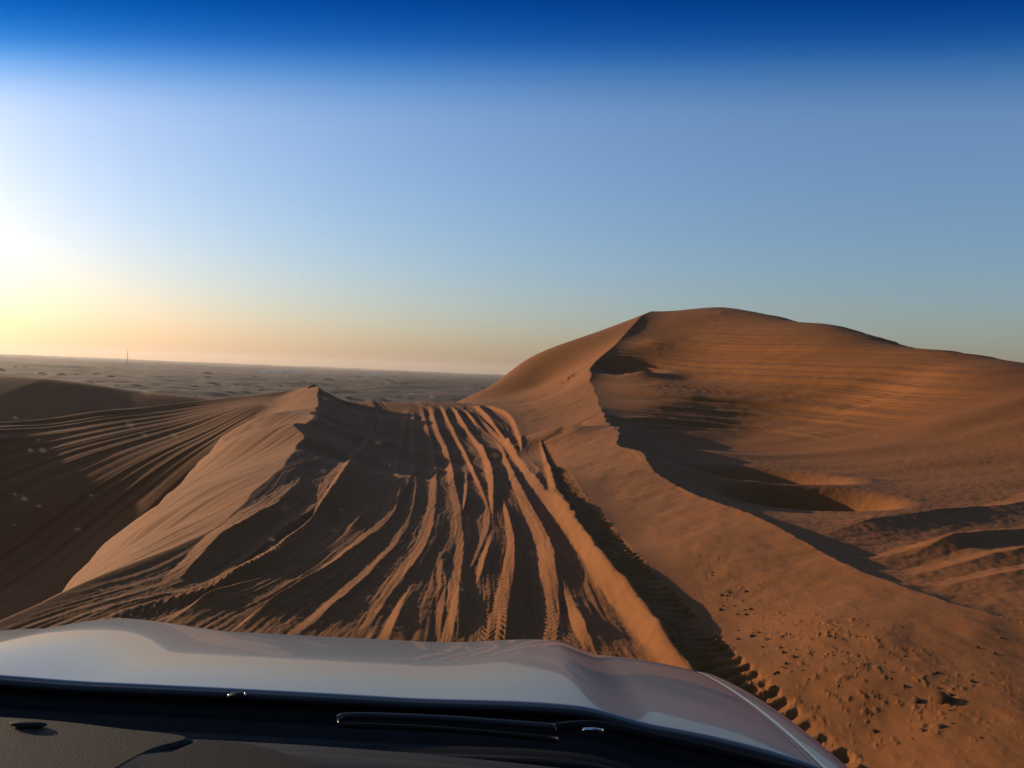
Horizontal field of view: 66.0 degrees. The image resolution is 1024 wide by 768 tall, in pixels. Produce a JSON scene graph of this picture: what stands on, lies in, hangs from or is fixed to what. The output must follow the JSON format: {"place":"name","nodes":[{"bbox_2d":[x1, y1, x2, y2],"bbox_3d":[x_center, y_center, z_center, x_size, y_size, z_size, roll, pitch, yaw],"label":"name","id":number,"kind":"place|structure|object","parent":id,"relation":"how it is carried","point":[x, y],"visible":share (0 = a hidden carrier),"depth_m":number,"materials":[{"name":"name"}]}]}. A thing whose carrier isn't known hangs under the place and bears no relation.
{"place":"outdoors","nodes":[
{"label":"outdoors","id":0,"kind":"place"},
{"bbox_2d":[0,354,504,402],"bbox_3d":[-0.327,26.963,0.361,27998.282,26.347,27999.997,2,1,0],"label":"desert plain","id":1,"kind":"structure","parent":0,"point":[168,377],"depth_m":1502.33,"materials":[{"name":"beige sand"}]},
{"bbox_2d":[368,372,380,374],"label":"building","id":2,"kind":"structure","parent":1,"relation":"on","point":[370,373],"depth_m":3289.04,"materials":[{"name":"grey"}]},
{"bbox_2d":[0,307,1023,767],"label":"sand dunes","id":3,"kind":"structure","parent":0,"point":[622,489],"depth_m":11.11,"materials":[{"name":"brown sand"}]},
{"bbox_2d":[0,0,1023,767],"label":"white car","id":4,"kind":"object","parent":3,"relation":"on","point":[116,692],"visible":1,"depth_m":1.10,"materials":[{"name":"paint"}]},
{"bbox_2d":[912,696,921,702],"bbox_3d":[2.107,1.646,4.095,0.055,0.032,0.053,6,12,26],"label":"sand clod","id":5,"kind":"object","parent":3,"relation":"on","point":[915,699],"visible":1,"depth_m":4.09,"materials":[{"name":"brown sand"}]},
{"bbox_2d":[932,690,955,704],"bbox_3d":[2.218,1.622,4.063,0.092,0.072,0.105,-6,15,-32],"label":"sand clod","id":6,"kind":"object","parent":3,"relation":"on","point":[940,697],"visible":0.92,"depth_m":4.04,"materials":[{"name":"brown sand"}]},
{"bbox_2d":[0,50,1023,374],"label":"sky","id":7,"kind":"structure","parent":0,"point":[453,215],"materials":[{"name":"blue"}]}
]}

